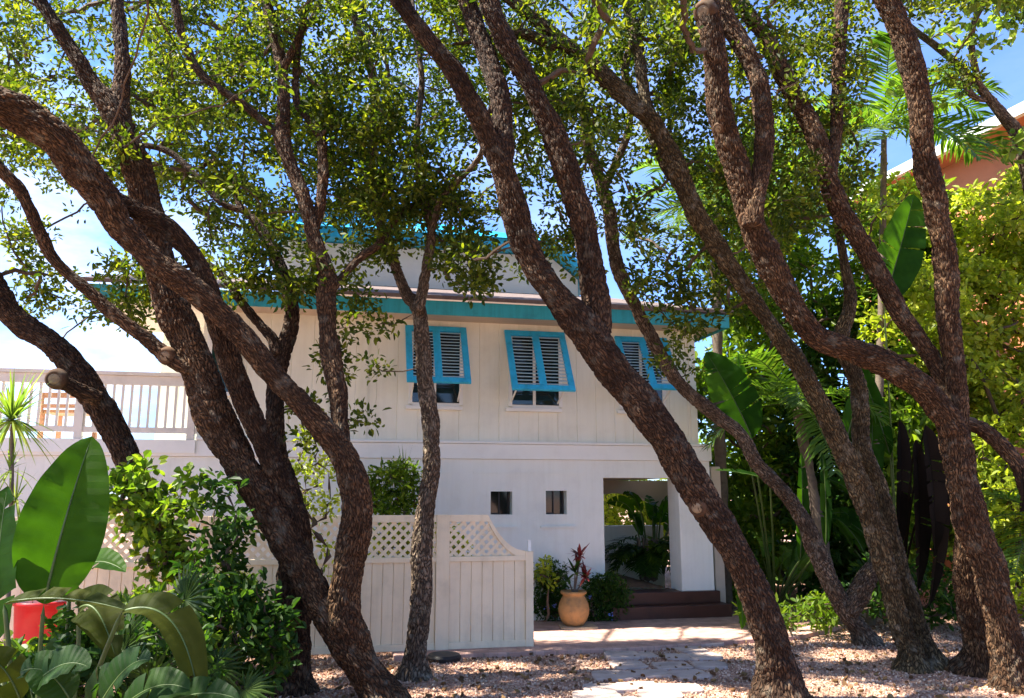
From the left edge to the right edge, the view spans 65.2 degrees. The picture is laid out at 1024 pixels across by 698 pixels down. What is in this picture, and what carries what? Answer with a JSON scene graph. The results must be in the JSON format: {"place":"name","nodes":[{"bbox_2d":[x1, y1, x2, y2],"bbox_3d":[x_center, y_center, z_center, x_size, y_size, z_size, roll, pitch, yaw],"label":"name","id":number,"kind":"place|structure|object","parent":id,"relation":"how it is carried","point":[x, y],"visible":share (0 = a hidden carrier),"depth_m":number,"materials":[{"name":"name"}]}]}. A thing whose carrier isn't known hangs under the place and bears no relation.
{"place":"outdoors","nodes":[
{"label":"outdoors","id":0,"kind":"place"},
{"bbox_2d":[378,448,437,538],"bbox_3d":[-1.366,2.351,9.988,0.951,2.346,0.911,0,-10,0],"label":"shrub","id":1,"kind":"object","parent":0,"point":[402,476],"visible":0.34,"depth_m":10.02,"materials":[{"name":"green plant"}]},
{"bbox_2d":[0,0,1023,497],"label":"sky","id":2,"kind":"structure","parent":0,"point":[105,348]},
{"bbox_2d":[97,498,1023,697],"bbox_3d":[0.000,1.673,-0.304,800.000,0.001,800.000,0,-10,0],"label":"ground","id":3,"kind":"structure","parent":0,"point":[668,585],"depth_m":7.72,"materials":[{"name":"beige gravel"}]},
{"bbox_2d":[0,627,57,657],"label":"shrub","id":4,"kind":"object","parent":3,"relation":"on","point":[27,647],"visible":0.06,"depth_m":5.45,"materials":[{"name":"green plant"}]},
{"bbox_2d":[0,369,69,645],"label":"dracaena","id":5,"kind":"object","parent":3,"relation":"on","point":[11,407],"visible":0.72,"depth_m":6.13,"materials":[{"name":"green plant"}]},
{"bbox_2d":[12,601,66,651],"bbox_3d":[-4.717,2.855,8.020,0.590,0.651,0.570,3,-11,-15],"label":"red bin","id":6,"kind":"object","parent":3,"relation":"on","point":[27,616],"visible":0.21,"depth_m":7.81,"materials":[{"name":"plastic"}]},
{"bbox_2d":[0,586,132,697],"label":"shrub","id":7,"kind":"object","parent":3,"relation":"on","point":[91,647],"visible":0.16,"depth_m":4.58,"materials":[{"name":"green plant"}]},
{"bbox_2d":[0,436,207,697],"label":"giant bird of paradise","id":8,"kind":"object","parent":3,"relation":"on","point":[51,541],"visible":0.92,"depth_m":4.38,"materials":[{"name":"green plant"}]},
{"bbox_2d":[0,6,229,647],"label":"oak tree","id":9,"kind":"object","parent":3,"relation":"on","point":[73,373],"visible":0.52,"depth_m":7.13,"materials":[{"name":"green plant"}]},
{"bbox_2d":[0,632,239,697],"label":"paddle plant","id":10,"kind":"object","parent":3,"relation":"on","point":[54,670],"visible":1,"depth_m":3.77,"materials":[{"name":"green plant"}]},
{"bbox_2d":[31,562,280,697],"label":"fan palm","id":11,"kind":"object","parent":3,"relation":"on","point":[190,599],"visible":0.3,"depth_m":5.06,"materials":[{"name":"green plant"}]},
{"bbox_2d":[0,0,332,697],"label":"oak tree","id":12,"kind":"object","parent":3,"relation":"on","point":[267,437],"visible":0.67,"depth_m":7.84,"materials":[{"name":"green plant"}]},
{"bbox_2d":[110,576,224,690],"bbox_3d":[-2.670,2.181,5.968,0.965,1.004,1.456,4,-11,-20],"label":"shrub","id":13,"kind":"object","parent":3,"relation":"on","point":[149,588],"visible":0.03,"depth_m":5.85,"materials":[{"name":"green plant"}]},
{"bbox_2d":[113,589,234,697],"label":"shrub","id":14,"kind":"object","parent":3,"relation":"on","point":[162,644],"visible":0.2,"depth_m":4.99,"materials":[{"name":"green plant"}]},
{"bbox_2d":[107,450,245,591],"bbox_3d":[-2.885,1.805,6.545,1.244,1.949,0.764,0,-10,0],"label":"shrub","id":15,"kind":"object","parent":3,"relation":"on","point":[153,512],"visible":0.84,"depth_m":6.54,"materials":[{"name":"green plant"}]},
{"bbox_2d":[207,570,263,661],"bbox_3d":[-2.749,2.558,7.814,0.867,0.924,0.819,0,-10,0],"label":"shrub","id":16,"kind":"object","parent":3,"relation":"on","point":[230,627],"visible":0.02,"depth_m":7.83,"materials":[{"name":"green plant"}]},
{"bbox_2d":[166,466,306,697],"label":"shrub","id":17,"kind":"object","parent":3,"relation":"on","point":[241,618],"visible":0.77,"depth_m":6.22,"materials":[{"name":"green plant"}]},
{"bbox_2d":[0,515,533,656],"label":"lattice fence","id":18,"kind":"object","parent":3,"relation":"on","point":[485,600],"visible":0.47,"depth_m":8.74,"materials":[{"name":"paint"}]},
{"bbox_2d":[0,0,542,697],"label":"oak tree","id":19,"kind":"object","parent":3,"relation":"on","point":[334,606],"visible":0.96,"depth_m":7.26,"materials":[{"name":"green plant"}]},
{"bbox_2d":[290,424,340,580],"bbox_3d":[-1.947,1.837,7.689,0.716,2.296,0.807,1,-10,-8],"label":"shrub","id":20,"kind":"object","parent":3,"relation":"on","point":[323,505],"visible":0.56,"depth_m":7.62,"materials":[{"name":"green plant"}]},
{"bbox_2d":[0,208,733,620],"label":"beach house","id":21,"kind":"structure","parent":3,"relation":"on","point":[544,444],"depth_m":10.98,"materials":[{"name":"beige paint"}]},
{"bbox_2d":[37,392,97,438],"bbox_3d":[-5.863,0.917,10.584,0.530,0.620,0.560,0,-10,-2],"label":"deck chair","id":22,"kind":"object","parent":21,"relation":"on","point":[61,412],"visible":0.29,"depth_m":10.36,"materials":[{"name":"orange wood"}]},
{"bbox_2d":[208,333,229,395],"bbox_3d":[-3.747,0.137,10.402,0.420,0.950,0.048,2,-11,-12],"label":"window","id":23,"kind":"structure","parent":21,"relation":"in","point":[210,345],"depth_m":10.37,"materials":[{"name":"glass"}]},
{"bbox_2d":[405,332,462,409],"bbox_3d":[-1.054,0.286,10.942,0.780,1.090,0.079,2,-11,-12],"label":"window","id":24,"kind":"structure","parent":21,"relation":"in","point":[447,394],"depth_m":10.94,"materials":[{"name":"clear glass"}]},
{"bbox_2d":[491,491,509,513],"bbox_3d":[-0.185,2.124,11.043,0.340,0.350,0.075,2,-11,-12],"label":"small window","id":25,"kind":"structure","parent":21,"relation":"in","point":[500,500],"depth_m":11.03,"materials":[{"name":"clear glass"}]},
{"bbox_2d":[505,337,562,412],"bbox_3d":[0.310,0.343,11.226,0.810,1.080,0.079,2,-11,-12],"label":"window","id":26,"kind":"structure","parent":21,"relation":"in","point":[524,401],"depth_m":11.22,"materials":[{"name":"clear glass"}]},
{"bbox_2d":[546,491,563,513],"bbox_3d":[0.570,2.148,11.202,0.340,0.360,0.075,2,-11,-12],"label":"small window","id":27,"kind":"structure","parent":21,"relation":"in","point":[554,499],"depth_m":11.19,"materials":[{"name":"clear glass"}]},
{"bbox_2d":[617,343,665,413],"bbox_3d":[1.863,0.412,11.550,0.740,1.060,0.079,2,-11,-12],"label":"window","id":28,"kind":"structure","parent":21,"relation":"in","point":[661,393],"depth_m":11.58,"materials":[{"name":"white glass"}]},
{"bbox_2d":[244,0,571,681],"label":"oak tree","id":29,"kind":"object","parent":3,"relation":"on","point":[414,666],"visible":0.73,"depth_m":8.29,"materials":[{"name":"green plant"}]},
{"bbox_2d":[427,651,460,662],"bbox_3d":[-0.709,3.228,8.349,0.360,0.093,0.360,0,-10,0],"label":"rock","id":30,"kind":"object","parent":3,"relation":"on","point":[446,656],"visible":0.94,"depth_m":8.26,"materials":[{"name":"stone"}]},
{"bbox_2d":[240,0,813,697],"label":"oak tree","id":31,"kind":"object","parent":3,"relation":"on","point":[584,322],"visible":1,"depth_m":6.91,"materials":[{"name":"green plant"}]},
{"bbox_2d":[577,568,634,621],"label":"shrub","id":32,"kind":"object","parent":3,"relation":"on","point":[610,589],"visible":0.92,"depth_m":10.63,"materials":[{"name":"green plant"}]},
{"bbox_2d":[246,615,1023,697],"bbox_3d":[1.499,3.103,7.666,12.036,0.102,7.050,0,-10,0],"label":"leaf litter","id":33,"kind":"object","parent":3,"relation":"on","point":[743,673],"visible":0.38,"depth_m":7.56,"materials":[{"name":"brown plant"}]},
{"bbox_2d":[603,478,667,537],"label":"shrub","id":34,"kind":"object","parent":3,"relation":"on","point":[612,516],"visible":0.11,"depth_m":15.97,"materials":[{"name":"green plant"}]},
{"bbox_2d":[465,0,884,646],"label":"oak tree","id":35,"kind":"object","parent":3,"relation":"on","point":[851,602],"visible":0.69,"depth_m":9.31,"materials":[{"name":"brown plant"}]},
{"bbox_2d":[423,0,948,673],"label":"oak tree","id":36,"kind":"object","parent":3,"relation":"on","point":[871,498],"visible":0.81,"depth_m":8.38,"materials":[{"name":"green plant"}]},
{"bbox_2d":[619,156,828,608],"bbox_3d":[3.385,0.362,12.460,3.247,7.344,2.888,0,-10,0],"label":"palm tree","id":37,"kind":"object","parent":3,"relation":"on","point":[720,451],"visible":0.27,"depth_m":12.69,"materials":[{"name":"green plant"}]},
{"bbox_2d":[695,289,815,600],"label":"garden tree","id":38,"kind":"object","parent":3,"relation":"on","point":[742,504],"visible":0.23,"depth_m":13.35,"materials":[{"name":"green plant"}]},
{"bbox_2d":[703,352,831,628],"bbox_3d":[3.346,1.938,10.885,1.807,3.479,4.291,-4,-11,20],"label":"bird of paradise","id":39,"kind":"object","parent":3,"relation":"on","point":[725,378],"visible":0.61,"depth_m":9.88,"materials":[{"name":"green plant"}]},
{"bbox_2d":[667,106,900,590],"bbox_3d":[5.067,-0.420,14.050,5.006,9.012,3.139,0,-10,0],"label":"garden tree","id":40,"kind":"object","parent":3,"relation":"on","point":[814,270],"visible":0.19,"depth_m":13.49,"materials":[{"name":"green plant"}]},
{"bbox_2d":[732,589,843,635],"bbox_3d":[3.551,3.288,9.868,1.808,0.664,1.130,0,-10,0],"label":"shrub","id":41,"kind":"object","parent":3,"relation":"on","point":[819,604],"visible":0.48,"depth_m":9.69,"materials":[{"name":"green plant"}]},
{"bbox_2d":[701,343,896,626],"bbox_3d":[3.818,1.853,10.664,2.552,3.768,2.429,-4,-11,23],"label":"palm tree","id":42,"kind":"object","parent":3,"relation":"on","point":[791,391],"visible":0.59,"depth_m":10.70,"materials":[{"name":"green plant"}]},
{"bbox_2d":[644,0,1023,694],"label":"oak tree","id":43,"kind":"object","parent":3,"relation":"on","point":[992,634],"visible":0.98,"depth_m":7.57,"materials":[{"name":"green plant"}]},
{"bbox_2d":[1019,468,1023,511],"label":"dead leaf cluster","id":44,"kind":"object","parent":43,"relation":"hanging from","point":[1022,495],"visible":1,"depth_m":6.98,"materials":[{"name":"plant"}]},
{"bbox_2d":[746,466,949,583],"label":"garden tree","id":45,"kind":"object","parent":3,"relation":"on","point":[780,540],"visible":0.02,"depth_m":15.76,"materials":[{"name":"green plant"}]},
{"bbox_2d":[767,288,935,607],"bbox_3d":[5.836,1.586,13.793,2.903,5.837,3.901,-4,-11,23],"label":"garden tree","id":46,"kind":"object","parent":3,"relation":"on","point":[843,553],"visible":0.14,"depth_m":12.97,"materials":[{"name":"green plant"}]},
{"bbox_2d":[822,194,949,624],"bbox_3d":[4.725,0.802,10.436,1.256,5.554,2.491,0,-10,0],"label":"travellers palm","id":47,"kind":"object","parent":3,"relation":"on","point":[900,235],"visible":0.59,"depth_m":9.79,"materials":[{"name":"green plant"}]},
{"bbox_2d":[841,554,958,630],"bbox_3d":[5.080,3.062,10.158,2.358,1.056,1.725,0,-10,0],"label":"shrub","id":48,"kind":"object","parent":3,"relation":"on","point":[941,598],"visible":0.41,"depth_m":9.87,"materials":[{"name":"green plant"}]},
{"bbox_2d":[788,27,1016,625],"bbox_3d":[5.568,-0.403,10.856,3.286,8.276,2.670,0,-10,0],"label":"palm tree","id":49,"kind":"object","parent":3,"relation":"on","point":[873,113],"visible":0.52,"depth_m":11.41,"materials":[{"name":"green plant"}]},
{"bbox_2d":[865,172,975,592],"bbox_3d":[6.957,0.373,13.320,2.552,7.191,2.006,0,-10,0],"label":"garden tree","id":50,"kind":"object","parent":3,"relation":"on","point":[928,249],"visible":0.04,"depth_m":13.20,"materials":[{"name":"green plant"}]},
{"bbox_2d":[845,163,1023,588],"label":"garden tree","id":51,"kind":"object","parent":3,"relation":"on","point":[1006,218],"visible":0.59,"depth_m":11.31,"materials":[{"name":"green plant"}]},
{"bbox_2d":[871,312,1021,589],"bbox_3d":[6.683,1.456,12.306,3.113,4.695,2.414,0,-10,0],"label":"garden tree","id":52,"kind":"object","parent":3,"relation":"on","point":[909,413],"visible":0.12,"depth_m":11.69,"materials":[{"name":"green plant"}]},
{"bbox_2d":[885,1,1023,191],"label":"oak tree","id":53,"kind":"object","parent":3,"relation":"on","point":[1011,124],"visible":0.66,"depth_m":10.41,"materials":[{"name":"green plant"}]},
{"bbox_2d":[932,341,1023,617],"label":"garden tree","id":54,"kind":"object","parent":3,"relation":"on","point":[1015,427],"visible":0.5,"depth_m":10.64,"materials":[{"name":"green plant"}]},
{"bbox_2d":[952,473,1023,581],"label":"palm tree","id":55,"kind":"object","parent":3,"relation":"on","point":[1002,495],"visible":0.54,"depth_m":8.60,"materials":[{"name":"green plant"}]},
{"bbox_2d":[960,232,1023,574],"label":"garden tree","id":56,"kind":"object","parent":3,"relation":"on","point":[1005,269],"visible":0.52,"depth_m":11.34,"materials":[{"name":"green plant"}]},
{"bbox_2d":[391,612,843,660],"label":"brick pavement","id":57,"kind":"structure","parent":0,"point":[551,637],"depth_m":9.44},
{"bbox_2d":[367,456,422,557],"bbox_3d":[-1.495,2.347,9.848,0.957,2.064,0.769,0,-10,0],"label":"shrub","id":58,"kind":"object","parent":57,"relation":"on","point":[384,505],"visible":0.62,"depth_m":9.86,"materials":[{"name":"green plant"}]},
{"bbox_2d":[368,522,473,557],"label":"shrub","id":59,"kind":"object","parent":57,"relation":"on","point":[407,552],"visible":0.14,"depth_m":9.25,"materials":[{"name":"green plant"}]},
{"bbox_2d":[533,554,559,621],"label":"shrub","id":60,"kind":"object","parent":57,"relation":"on","point":[544,570],"visible":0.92,"depth_m":10.21,"materials":[{"name":"green plant"}]},
{"bbox_2d":[533,557,572,621],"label":"shrub","id":61,"kind":"object","parent":57,"relation":"on","point":[554,600],"visible":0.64,"depth_m":10.62,"materials":[{"name":"green plant"}]},
{"bbox_2d":[559,623,597,629],"bbox_3d":[0.834,3.537,10.075,0.468,0.102,0.340,1,-10,-4],"label":"paving stone","id":62,"kind":"object","parent":57,"relation":"on","point":[585,626],"depth_m":9.94,"materials":[{"name":"stone"}]},
{"bbox_2d":[558,589,588,625],"bbox_3d":[0.784,3.286,10.158,0.397,0.421,0.397,0,-10,0],"label":"plant pot","id":63,"kind":"object","parent":62,"relation":"on","point":[573,608],"visible":0.99,"depth_m":10.02,"materials":[{"name":"ceramic"}]},
{"bbox_2d":[554,543,591,591],"bbox_3d":[0.821,2.819,10.233,0.474,0.673,0.516,-8,-13,36],"label":"red cordyline","id":64,"kind":"object","parent":63,"relation":"in","point":[579,553],"visible":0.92,"depth_m":10.21,"materials":[{"name":"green plant"}]},
{"bbox_2d":[605,572,668,588],"bbox_3d":[1.468,3.613,12.659,1.120,0.121,2.630,2,-11,-12],"label":"planting bed","id":65,"kind":"object","parent":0,"point":[633,582],"visible":0.27,"depth_m":11.76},
{"bbox_2d":[605,535,670,581],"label":"areca palm","id":66,"kind":"object","parent":65,"relation":"on","point":[650,556],"visible":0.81,"depth_m":12.22,"materials":[{"name":"green plant"}]},
{"bbox_2d":[607,491,668,575],"bbox_3d":[2.196,2.977,12.988,1.295,1.347,1.203,0,-10,0],"label":"bird of paradise","id":67,"kind":"object","parent":65,"relation":"on","point":[655,514],"visible":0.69,"depth_m":13.09,"materials":[{"name":"green plant"}]},
{"bbox_2d":[572,642,727,697],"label":"path","id":68,"kind":"structure","parent":0,"point":[694,654],"depth_m":7.61,"materials":[{"name":"stone"}]},
{"bbox_2d":[850,101,1023,581],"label":"orange house","id":69,"kind":"structure","parent":0,"point":[985,171],"depth_m":15.58,"materials":[{"name":"paint"}]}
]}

